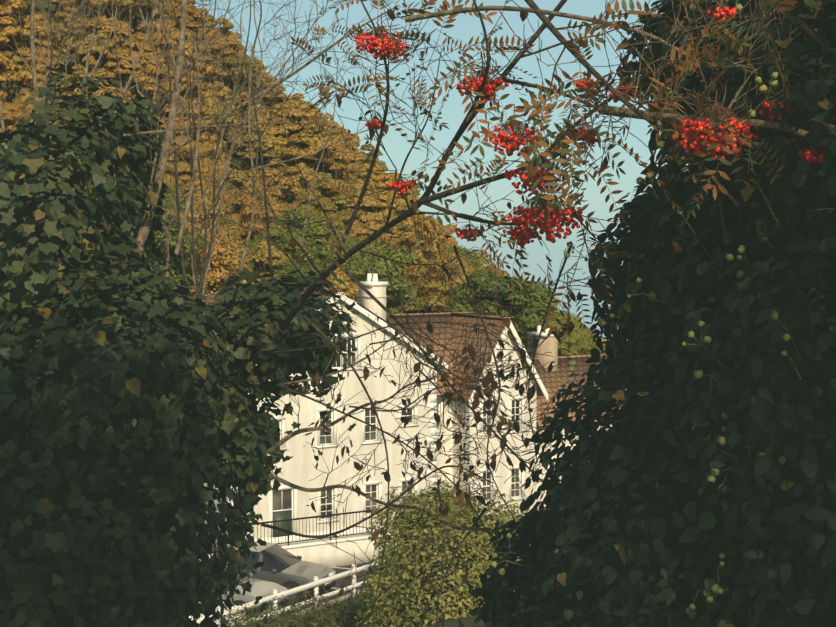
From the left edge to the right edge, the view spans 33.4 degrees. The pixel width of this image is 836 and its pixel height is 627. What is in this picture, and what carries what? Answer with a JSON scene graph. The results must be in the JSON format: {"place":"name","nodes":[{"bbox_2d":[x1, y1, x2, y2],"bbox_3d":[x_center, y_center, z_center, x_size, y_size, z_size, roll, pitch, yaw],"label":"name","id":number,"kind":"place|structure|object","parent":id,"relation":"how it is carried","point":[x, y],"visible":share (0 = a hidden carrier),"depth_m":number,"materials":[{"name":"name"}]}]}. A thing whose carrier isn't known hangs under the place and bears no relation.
{"place":"outdoors","nodes":[
{"label":"outdoors","id":0,"kind":"place"},
{"bbox_2d":[0,0,549,626],"bbox_3d":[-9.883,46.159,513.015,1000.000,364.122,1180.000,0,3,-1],"label":"terrain","id":1,"kind":"structure","parent":0,"point":[466,622],"depth_m":221.78,"materials":[{"name":"green plant"}]},
{"bbox_2d":[0,6,22,47],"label":"hill tree","id":2,"kind":"object","parent":1,"relation":"on","point":[8,28],"visible":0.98,"depth_m":198.36,"materials":[{"name":"orange plant"}]},
{"bbox_2d":[0,51,22,83],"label":"hill tree","id":3,"kind":"object","parent":1,"relation":"on","point":[6,76],"visible":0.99,"depth_m":188.62,"materials":[{"name":"orange plant"}]},
{"bbox_2d":[0,51,26,103],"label":"hill tree","id":4,"kind":"object","parent":1,"relation":"on","point":[14,57],"visible":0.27,"depth_m":192.57,"materials":[{"name":"orange plant"}]},
{"bbox_2d":[0,0,27,49],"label":"hill tree","id":5,"kind":"object","parent":1,"relation":"on","point":[11,6],"visible":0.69,"depth_m":201.39,"materials":[{"name":"orange plant"}]},
{"bbox_2d":[0,102,34,146],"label":"hill tree","id":6,"kind":"object","parent":1,"relation":"on","point":[7,113],"visible":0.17,"depth_m":172.13,"materials":[{"name":"orange plant"}]},
{"bbox_2d":[0,95,35,121],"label":"hill tree","id":7,"kind":"object","parent":1,"relation":"on","point":[28,104],"visible":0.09,"depth_m":181.28,"materials":[{"name":"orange plant"}]},
{"bbox_2d":[9,12,60,85],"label":"hill tree","id":8,"kind":"object","parent":1,"relation":"on","point":[19,39],"visible":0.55,"depth_m":203.33,"materials":[{"name":"orange plant"}]},
{"bbox_2d":[15,40,64,111],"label":"hill tree","id":9,"kind":"object","parent":1,"relation":"on","point":[37,50],"visible":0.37,"depth_m":198.45,"materials":[{"name":"orange plant"}]},
{"bbox_2d":[18,64,64,108],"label":"hill tree","id":10,"kind":"object","parent":1,"relation":"on","point":[26,75],"visible":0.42,"depth_m":190.55,"materials":[{"name":"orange plant"}]},
{"bbox_2d":[50,0,74,33],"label":"hill tree","id":11,"kind":"object","parent":1,"relation":"on","point":[55,2],"visible":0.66,"depth_m":222.49,"materials":[{"name":"orange plant"}]},
{"bbox_2d":[55,7,83,59],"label":"hill tree","id":12,"kind":"object","parent":1,"relation":"on","point":[64,28],"visible":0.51,"depth_m":216.80,"materials":[{"name":"orange plant"}]},
{"bbox_2d":[65,55,108,87],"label":"hill tree","id":13,"kind":"object","parent":1,"relation":"on","point":[92,61],"visible":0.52,"depth_m":204.88,"materials":[{"name":"orange plant"}]},
{"bbox_2d":[59,19,115,64],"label":"hill tree","id":14,"kind":"object","parent":1,"relation":"on","point":[102,34],"visible":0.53,"depth_m":210.28,"materials":[{"name":"orange plant"}]},
{"bbox_2d":[58,78,132,113],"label":"hill tree","id":15,"kind":"object","parent":1,"relation":"on","point":[102,90],"visible":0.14,"depth_m":191.43,"materials":[{"name":"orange plant"}]},
{"bbox_2d":[82,17,136,83],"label":"hill tree","id":16,"kind":"object","parent":1,"relation":"on","point":[124,27],"visible":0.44,"depth_m":215.00,"materials":[{"name":"orange plant"}]},
{"bbox_2d":[84,0,144,47],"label":"hill tree","id":17,"kind":"object","parent":1,"relation":"on","point":[124,12],"visible":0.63,"depth_m":228.76,"materials":[{"name":"orange plant"}]},
{"bbox_2d":[101,49,143,91],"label":"hill tree","id":18,"kind":"object","parent":1,"relation":"on","point":[110,66],"visible":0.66,"depth_m":211.66,"materials":[{"name":"orange plant"}]},
{"bbox_2d":[109,39,160,95],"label":"hill tree","id":19,"kind":"object","parent":1,"relation":"on","point":[144,57],"visible":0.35,"depth_m":213.66,"materials":[{"name":"orange plant"}]},
{"bbox_2d":[133,0,166,31],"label":"hill tree","id":20,"kind":"object","parent":1,"relation":"on","point":[149,12],"visible":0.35,"depth_m":241.04,"materials":[{"name":"orange plant"}]},
{"bbox_2d":[132,20,175,104],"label":"hill tree","id":21,"kind":"object","parent":1,"relation":"on","point":[139,35],"visible":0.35,"depth_m":222.44,"materials":[{"name":"orange plant"}]},
{"bbox_2d":[131,64,181,117],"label":"hill tree","id":22,"kind":"object","parent":1,"relation":"on","point":[150,68],"visible":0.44,"depth_m":206.22,"materials":[{"name":"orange plant"}]},
{"bbox_2d":[136,190,206,307],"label":"hill tree","id":23,"kind":"object","parent":1,"relation":"on","point":[162,260],"visible":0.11,"depth_m":73.85,"materials":[{"name":"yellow plant"}]},
{"bbox_2d":[149,11,195,47],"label":"hill tree","id":24,"kind":"object","parent":1,"relation":"on","point":[189,33],"visible":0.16,"depth_m":234.95,"materials":[{"name":"orange plant"}]},
{"bbox_2d":[164,155,190,193],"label":"hill tree","id":25,"kind":"object","parent":1,"relation":"on","point":[180,177],"visible":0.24,"depth_m":178.39,"materials":[{"name":"orange plant"}]},
{"bbox_2d":[0,61,359,626],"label":"ivy tree","id":26,"kind":"object","parent":1,"relation":"on","point":[155,483],"visible":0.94,"depth_m":6.66,"materials":[{"name":"green plant"}]},
{"bbox_2d":[157,3,206,46],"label":"hill tree","id":27,"kind":"object","parent":1,"relation":"on","point":[194,17],"visible":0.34,"depth_m":245.65,"materials":[{"name":"orange plant"}]},
{"bbox_2d":[157,66,206,97],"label":"hill tree","id":28,"kind":"object","parent":1,"relation":"on","point":[184,85],"visible":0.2,"depth_m":216.46,"materials":[{"name":"orange plant"}]},
{"bbox_2d":[153,105,217,144],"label":"hill tree","id":29,"kind":"object","parent":1,"relation":"on","point":[207,135],"visible":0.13,"depth_m":193.72,"materials":[{"name":"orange plant"}]},
{"bbox_2d":[155,31,217,97],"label":"hill tree","id":30,"kind":"object","parent":1,"relation":"on","point":[175,37],"visible":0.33,"depth_m":219.70,"materials":[{"name":"orange plant"}]},
{"bbox_2d":[165,178,216,201],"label":"hill tree","id":31,"kind":"object","parent":1,"relation":"on","point":[196,183],"visible":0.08,"depth_m":161.73,"materials":[{"name":"orange plant"}]},
{"bbox_2d":[165,137,236,182],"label":"hill tree","id":32,"kind":"object","parent":1,"relation":"on","point":[211,154],"visible":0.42,"depth_m":180.57,"materials":[{"name":"orange plant"}]},
{"bbox_2d":[163,98,238,134],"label":"hill tree","id":33,"kind":"object","parent":1,"relation":"on","point":[204,112],"visible":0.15,"depth_m":207.03,"materials":[{"name":"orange plant"}]},
{"bbox_2d":[167,195,248,265],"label":"hill tree","id":34,"kind":"object","parent":1,"relation":"on","point":[196,206],"visible":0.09,"depth_m":112.56,"materials":[{"name":"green plant"}]},
{"bbox_2d":[196,32,225,79],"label":"hill tree","id":35,"kind":"object","parent":1,"relation":"on","point":[219,48],"visible":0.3,"depth_m":247.45,"materials":[{"name":"orange plant"}]},
{"bbox_2d":[165,217,259,310],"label":"hill tree","id":36,"kind":"object","parent":1,"relation":"on","point":[219,268],"visible":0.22,"depth_m":78.01,"materials":[{"name":"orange plant"}]},
{"bbox_2d":[192,81,234,144],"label":"hill tree","id":37,"kind":"object","parent":1,"relation":"on","point":[209,97],"visible":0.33,"depth_m":218.24,"materials":[{"name":"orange plant"}]},
{"bbox_2d":[202,201,242,239],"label":"hill tree","id":38,"kind":"object","parent":1,"relation":"on","point":[227,228],"visible":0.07,"depth_m":146.35,"materials":[{"name":"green plant"}]},
{"bbox_2d":[213,18,239,60],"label":"hill tree","id":39,"kind":"object","parent":1,"relation":"on","point":[231,33],"visible":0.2,"depth_m":276.99,"materials":[{"name":"orange plant"}]},
{"bbox_2d":[210,37,247,61],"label":"hill tree","id":40,"kind":"object","parent":1,"relation":"on","point":[233,46],"visible":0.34,"depth_m":255.34,"materials":[{"name":"orange plant"}]},
{"bbox_2d":[206,52,260,93],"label":"hill tree","id":41,"kind":"object","parent":1,"relation":"on","point":[229,59],"visible":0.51,"depth_m":239.29,"materials":[{"name":"orange plant"}]},
{"bbox_2d":[223,169,262,194],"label":"hill tree","id":42,"kind":"object","parent":1,"relation":"on","point":[240,175],"visible":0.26,"depth_m":189.15,"materials":[{"name":"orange plant"}]},
{"bbox_2d":[207,181,282,239],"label":"hill tree","id":43,"kind":"object","parent":1,"relation":"on","point":[245,220],"visible":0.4,"depth_m":156.82,"materials":[{"name":"orange plant"}]},
{"bbox_2d":[225,57,269,115],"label":"hill tree","id":44,"kind":"object","parent":1,"relation":"on","point":[228,84],"visible":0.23,"depth_m":245.38,"materials":[{"name":"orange plant"}]},
{"bbox_2d":[221,119,278,170],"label":"hill tree","id":45,"kind":"object","parent":1,"relation":"on","point":[266,143],"visible":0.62,"depth_m":206.84,"materials":[{"name":"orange plant"}]},
{"bbox_2d":[229,239,291,280],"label":"hill tree","id":46,"kind":"object","parent":1,"relation":"on","point":[260,261],"visible":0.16,"depth_m":90.32,"materials":[{"name":"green plant"}]},
{"bbox_2d":[237,132,287,166],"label":"hill tree","id":47,"kind":"object","parent":1,"relation":"on","point":[279,140],"visible":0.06,"depth_m":213.68,"materials":[{"name":"orange plant"}]},
{"bbox_2d":[241,105,288,163],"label":"hill tree","id":48,"kind":"object","parent":1,"relation":"on","point":[275,110],"visible":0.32,"depth_m":221.10,"materials":[{"name":"orange plant"}]},
{"bbox_2d":[251,73,286,107],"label":"hill tree","id":49,"kind":"object","parent":1,"relation":"on","point":[269,96],"visible":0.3,"depth_m":260.65,"materials":[{"name":"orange plant"}]},
{"bbox_2d":[252,117,288,167],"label":"hill tree","id":50,"kind":"object","parent":1,"relation":"on","point":[276,131],"visible":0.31,"depth_m":215.91,"materials":[{"name":"orange plant"}]},
{"bbox_2d":[249,158,294,193],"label":"hill tree","id":51,"kind":"object","parent":1,"relation":"on","point":[288,186],"visible":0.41,"depth_m":201.23,"materials":[{"name":"orange plant"}]},
{"bbox_2d":[258,103,293,163],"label":"hill tree","id":52,"kind":"object","parent":1,"relation":"on","point":[286,126],"visible":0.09,"depth_m":227.25,"materials":[{"name":"orange plant"}]},
{"bbox_2d":[278,162,314,180],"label":"hill tree","id":53,"kind":"object","parent":1,"relation":"on","point":[295,169],"visible":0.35,"depth_m":214.65,"materials":[{"name":"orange plant"}]},
{"bbox_2d":[282,171,317,199],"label":"hill tree","id":54,"kind":"object","parent":1,"relation":"on","point":[300,185],"visible":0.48,"depth_m":207.49,"materials":[{"name":"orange plant"}]},
{"bbox_2d":[279,103,322,136],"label":"hill tree","id":55,"kind":"object","parent":1,"relation":"on","point":[290,111],"visible":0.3,"depth_m":231.87,"materials":[{"name":"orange plant"}]},
{"bbox_2d":[269,202,333,227],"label":"hill tree","id":56,"kind":"object","parent":1,"relation":"on","point":[285,209],"visible":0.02,"depth_m":144.08,"materials":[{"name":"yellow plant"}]},
{"bbox_2d":[249,204,355,273],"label":"hill tree","id":57,"kind":"object","parent":1,"relation":"on","point":[322,231],"visible":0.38,"depth_m":120.10,"materials":[{"name":"green plant"}]},
{"bbox_2d":[280,129,336,171],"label":"hill tree","id":58,"kind":"object","parent":1,"relation":"on","point":[314,142],"visible":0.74,"depth_m":222.31,"materials":[{"name":"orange plant"}]},
{"bbox_2d":[288,101,328,135],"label":"hill tree","id":59,"kind":"object","parent":1,"relation":"on","point":[320,121],"visible":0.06,"depth_m":243.53,"materials":[{"name":"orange plant"}]},
{"bbox_2d":[252,588,368,625],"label":"parking kerb","id":60,"kind":"structure","parent":1,"relation":"on","point":[343,596],"depth_m":41.49,"materials":[{"name":"concrete"}]},
{"bbox_2d":[292,188,330,210],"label":"hill tree","id":61,"kind":"object","parent":1,"relation":"on","point":[313,200],"visible":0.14,"depth_m":182.46,"materials":[{"name":"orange plant"}]},
{"bbox_2d":[276,257,357,284],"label":"tree","id":62,"kind":"object","parent":1,"relation":"on","point":[304,270],"visible":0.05,"depth_m":79.28,"materials":[{"name":"yellow plant"}]},
{"bbox_2d":[300,146,348,182],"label":"hill tree","id":63,"kind":"object","parent":1,"relation":"on","point":[342,157],"visible":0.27,"depth_m":227.93,"materials":[{"name":"orange plant"}]},
{"bbox_2d":[298,172,360,221],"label":"hill tree","id":64,"kind":"object","parent":1,"relation":"on","point":[324,187],"visible":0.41,"depth_m":190.51,"materials":[{"name":"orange plant"}]},
{"bbox_2d":[305,268,358,301],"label":"golden tree","id":65,"kind":"object","parent":1,"relation":"on","point":[349,289],"visible":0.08,"depth_m":71.34,"materials":[{"name":"yellow plant"}]},
{"bbox_2d":[313,201,354,230],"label":"hill tree","id":66,"kind":"object","parent":1,"relation":"on","point":[337,217],"visible":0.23,"depth_m":162.91,"materials":[{"name":"yellow plant"}]},
{"bbox_2d":[313,135,356,178],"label":"hill tree","id":67,"kind":"object","parent":1,"relation":"on","point":[349,159],"visible":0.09,"depth_m":234.29,"materials":[{"name":"orange plant"}]},
{"bbox_2d":[335,128,359,178],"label":"hill tree","id":68,"kind":"object","parent":1,"relation":"on","point":[354,138],"visible":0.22,"depth_m":271.95,"materials":[{"name":"orange plant"}]},
{"bbox_2d":[333,220,373,238],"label":"hill tree","id":69,"kind":"object","parent":1,"relation":"on","point":[360,231],"visible":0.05,"depth_m":155.96,"materials":[{"name":"orange plant"}]},
{"bbox_2d":[333,168,380,208],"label":"hill tree","id":70,"kind":"object","parent":1,"relation":"on","point":[357,185],"visible":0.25,"depth_m":212.90,"materials":[{"name":"orange plant"}]},
{"bbox_2d":[295,235,422,309],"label":"hill tree","id":71,"kind":"object","parent":1,"relation":"on","point":[320,252],"visible":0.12,"depth_m":90.63,"materials":[{"name":"green plant"}]},
{"bbox_2d":[338,144,387,172],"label":"hill tree","id":72,"kind":"object","parent":1,"relation":"on","point":[364,147],"visible":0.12,"depth_m":252.11,"materials":[{"name":"orange plant"}]},
{"bbox_2d":[337,153,393,187],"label":"hill tree","id":73,"kind":"object","parent":1,"relation":"on","point":[381,178],"visible":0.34,"depth_m":232.96,"materials":[{"name":"orange plant"}]},
{"bbox_2d":[197,507,544,626],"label":"fence rail","id":74,"kind":"object","parent":1,"relation":"on","point":[316,582],"visible":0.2,"depth_m":40.32,"materials":[{"name":"white paint"}]},
{"bbox_2d":[198,505,548,626],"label":"bank weeds","id":75,"kind":"object","parent":1,"relation":"on","point":[331,617],"visible":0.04,"depth_m":23.93,"materials":[{"name":"green plant"}]},
{"bbox_2d":[352,193,399,231],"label":"hill tree","id":76,"kind":"object","parent":1,"relation":"on","point":[374,214],"visible":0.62,"depth_m":204.63,"materials":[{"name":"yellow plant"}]},
{"bbox_2d":[338,254,418,313],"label":"tree","id":77,"kind":"object","parent":1,"relation":"on","point":[392,305],"visible":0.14,"depth_m":75.14,"materials":[{"name":"green leaves"},{"name":"bark"}]},
{"bbox_2d":[357,229,420,254],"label":"hill tree","id":78,"kind":"object","parent":1,"relation":"on","point":[386,237],"visible":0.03,"depth_m":140.28,"materials":[{"name":"orange plant"}]},
{"bbox_2d":[190,285,611,567],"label":"house walls","id":79,"kind":"structure","parent":1,"relation":"on","point":[298,469],"depth_m":50.94,"materials":[{"name":"beige paint"}]},
{"bbox_2d":[212,510,371,551],"bbox_3d":[-5.548,7.164,44.550,9.340,0.860,0.050,-2,4,-31],"label":"terrace railing","id":80,"kind":"object","parent":79,"relation":"on","point":[316,517],"visible":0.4,"depth_m":45.86,"materials":[{"name":"metal"}]},
{"bbox_2d":[208,273,589,557],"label":"house trim","id":81,"kind":"structure","parent":79,"relation":"attached to","point":[549,343],"depth_m":51.13,"materials":[{"name":"white paint"}]},
{"bbox_2d":[184,282,626,426],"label":"house roof","id":82,"kind":"structure","parent":79,"relation":"on","point":[551,381],"depth_m":55.82,"materials":[{"name":"brown tile"}]},
{"bbox_2d":[273,338,588,518],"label":"windows","id":83,"kind":"structure","parent":79,"relation":"in","point":[282,499],"depth_m":50.99,"materials":[{"name":"grey glass"}]},
{"bbox_2d":[381,172,420,204],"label":"hill tree","id":84,"kind":"object","parent":1,"relation":"on","point":[388,190],"visible":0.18,"depth_m":264.82,"materials":[{"name":"orange plant"}]},
{"bbox_2d":[391,203,413,230],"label":"hill tree","id":85,"kind":"object","parent":1,"relation":"on","point":[399,207],"visible":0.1,"depth_m":219.68,"materials":[{"name":"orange plant"}]},
{"bbox_2d":[385,186,424,219],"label":"hill tree","id":86,"kind":"object","parent":1,"relation":"on","point":[401,200],"visible":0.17,"depth_m":223.69,"materials":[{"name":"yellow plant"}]},
{"bbox_2d":[390,217,422,236],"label":"hill tree","id":87,"kind":"object","parent":1,"relation":"on","point":[408,221],"visible":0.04,"depth_m":194.41,"materials":[{"name":"orange plant"}]},
{"bbox_2d":[0,0,835,626],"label":"bare branches","id":88,"kind":"object","parent":1,"relation":"on","point":[426,198],"visible":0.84,"depth_m":6.04,"materials":[{"name":"brown plant"}]},
{"bbox_2d":[267,6,716,626],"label":"dead leaves","id":89,"kind":"object","parent":88,"relation":"on","point":[461,494],"visible":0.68,"depth_m":5.45,"materials":[{"name":"brown plant"}]},
{"bbox_2d":[290,0,835,361],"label":"rowan leaves","id":90,"kind":"object","parent":88,"relation":"on","point":[564,151],"visible":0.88,"depth_m":4.44,"materials":[{"name":"green plant"}]},
{"bbox_2d":[354,4,827,245],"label":"berries","id":91,"kind":"object","parent":88,"relation":"on","point":[693,132],"visible":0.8,"depth_m":4.76,"materials":[{"name":"red plant"}]},
{"bbox_2d":[389,215,468,312],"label":"hill tree","id":92,"kind":"object","parent":1,"relation":"on","point":[422,251],"visible":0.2,"depth_m":120.12,"materials":[{"name":"orange plant"}]},
{"bbox_2d":[401,249,479,312],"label":"hill tree","id":93,"kind":"object","parent":1,"relation":"on","point":[430,290],"visible":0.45,"depth_m":114.93,"materials":[{"name":"green plant"}]},
{"bbox_2d":[375,494,507,626],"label":"bank shrub","id":94,"kind":"object","parent":1,"relation":"on","point":[442,571],"visible":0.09,"depth_m":21.67,"materials":[{"name":"green plant"}]},
{"bbox_2d":[354,480,530,626],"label":"bank shrub","id":95,"kind":"object","parent":1,"relation":"on","point":[400,556],"visible":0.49,"depth_m":21.70,"materials":[{"name":"green plant"}]},
{"bbox_2d":[438,243,480,283],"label":"hill tree","id":96,"kind":"object","parent":1,"relation":"on","point":[474,259],"visible":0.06,"depth_m":145.21,"materials":[{"name":"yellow plant"}]},
{"bbox_2d":[472,255,504,283],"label":"hill tree","id":97,"kind":"object","parent":1,"relation":"on","point":[483,261],"visible":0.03,"depth_m":168.12,"materials":[{"name":"yellow plant"}]},
{"bbox_2d":[444,270,557,355],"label":"hill tree","id":98,"kind":"object","parent":1,"relation":"on","point":[526,323],"visible":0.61,"depth_m":80.12,"materials":[{"name":"green plant"}]},
{"bbox_2d":[509,283,562,351],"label":"hill tree","id":99,"kind":"object","parent":1,"relation":"on","point":[525,337],"visible":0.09,"depth_m":90.74,"materials":[{"name":"green plant"}]},
{"bbox_2d":[527,310,596,355],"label":"hill tree","id":100,"kind":"object","parent":1,"relation":"on","point":[581,344],"visible":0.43,"depth_m":106.57,"materials":[{"name":"green plant"}]},
{"bbox_2d":[468,0,835,626],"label":"ivy tree","id":101,"kind":"object","parent":1,"relation":"on","point":[796,556],"visible":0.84,"depth_m":4.07,"materials":[{"name":"green plant"}]},
{"bbox_2d":[490,0,801,609],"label":"ivy flower heads","id":102,"kind":"object","parent":101,"relation":"in","point":[784,486],"visible":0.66,"depth_m":3.95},
{"bbox_2d":[247,563,386,626],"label":"parking asphalt","id":103,"kind":"structure","parent":0,"point":[338,571],"depth_m":44.45,"materials":[{"name":"grey asphalt"}]},
{"bbox_2d":[180,559,287,618],"bbox_3d":[-5.991,8.011,40.457,4.340,1.517,1.940,1,3,19],"label":"silver car","id":104,"kind":"object","parent":103,"relation":"on","point":[262,588],"visible":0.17,"depth_m":39.77,"materials":[{"name":"paint"}]},
{"bbox_2d":[210,541,335,603],"bbox_3d":[-4.734,7.894,42.679,4.340,1.517,1.940,1,3,19],"label":"dark grey car","id":105,"kind":"object","parent":103,"relation":"on","point":[285,568],"visible":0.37,"depth_m":41.94,"materials":[{"name":"paint"}]},
{"bbox_2d":[146,0,715,340],"label":"sky","id":106,"kind":"structure","parent":0,"point":[466,27],"materials":[{"name":"blue"}]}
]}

